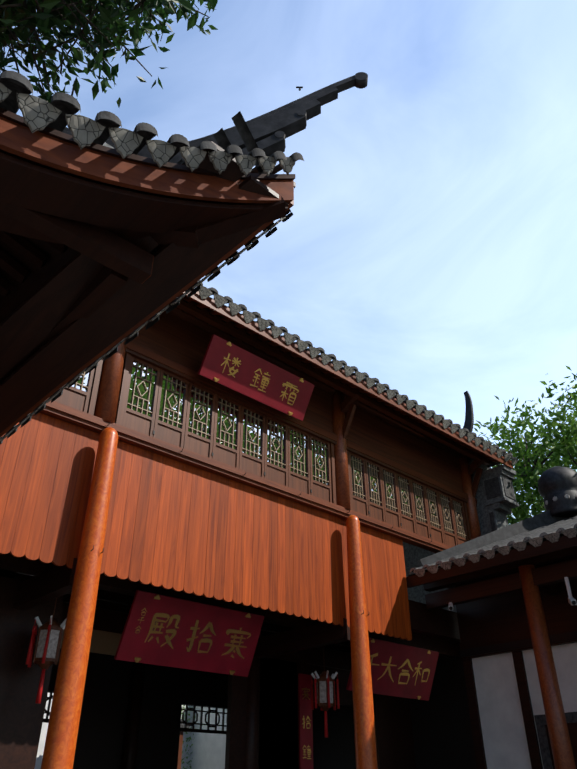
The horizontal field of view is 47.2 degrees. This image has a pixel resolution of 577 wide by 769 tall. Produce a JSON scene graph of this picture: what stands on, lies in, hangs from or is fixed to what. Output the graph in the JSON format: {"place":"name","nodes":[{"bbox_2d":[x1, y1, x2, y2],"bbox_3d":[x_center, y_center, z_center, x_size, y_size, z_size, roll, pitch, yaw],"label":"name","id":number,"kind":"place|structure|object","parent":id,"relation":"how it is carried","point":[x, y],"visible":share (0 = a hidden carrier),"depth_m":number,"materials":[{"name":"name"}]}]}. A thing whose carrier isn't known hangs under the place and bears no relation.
{"place":"outdoors","nodes":[
{"label":"outdoors","id":0,"kind":"place"},
{"bbox_2d":[35,693,226,768],"bbox_3d":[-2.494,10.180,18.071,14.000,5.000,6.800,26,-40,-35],"label":"court wall","id":1,"kind":"structure","parent":0,"point":[207,750],"depth_m":20.78,"materials":[{"name":"white paint"}]},
{"bbox_2d":[181,705,195,768],"bbox_3d":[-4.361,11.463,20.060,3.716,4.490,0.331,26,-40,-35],"label":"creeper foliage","id":2,"kind":"object","parent":1,"relation":"attached to","point":[189,738],"visible":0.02,"depth_m":21.21,"materials":[{"name":"green plant"}]},
{"bbox_2d":[0,70,367,443],"bbox_3d":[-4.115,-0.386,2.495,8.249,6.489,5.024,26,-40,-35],"label":"wing roof","id":3,"kind":"structure","parent":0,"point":[113,236],"depth_m":4.01,"materials":[{"name":"wood"}]},
{"bbox_2d":[0,280,518,768],"bbox_3d":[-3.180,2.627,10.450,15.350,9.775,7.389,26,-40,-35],"label":"hall","id":4,"kind":"structure","parent":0,"point":[244,518],"depth_m":9.94,"materials":[{"name":"brown wood"}]},
{"bbox_2d":[0,0,576,524],"label":"sky","id":5,"kind":"structure","parent":0,"point":[428,244],"materials":[{"name":"blue"}]},
{"bbox_2d":[406,466,576,768],"bbox_3d":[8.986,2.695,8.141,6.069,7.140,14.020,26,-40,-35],"label":"building","id":6,"kind":"structure","parent":0,"point":[510,593],"depth_m":10.67,"materials":[{"name":"brown wood"}]},
{"label":"ground","id":7,"kind":"structure","parent":0,"visible":0},
{"bbox_2d":[0,0,217,113],"bbox_3d":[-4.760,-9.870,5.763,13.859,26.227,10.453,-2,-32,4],"label":"tree","id":8,"kind":"object","parent":7,"relation":"on","point":[104,21],"visible":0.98,"depth_m":5.22,"materials":[{"name":"green plant"}]},
{"bbox_2d":[460,366,576,524],"bbox_3d":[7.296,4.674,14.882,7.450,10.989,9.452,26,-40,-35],"label":"tree","id":9,"kind":"object","parent":7,"relation":"on","point":[526,476],"visible":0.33,"depth_m":15.64,"materials":[{"name":"green plant"}]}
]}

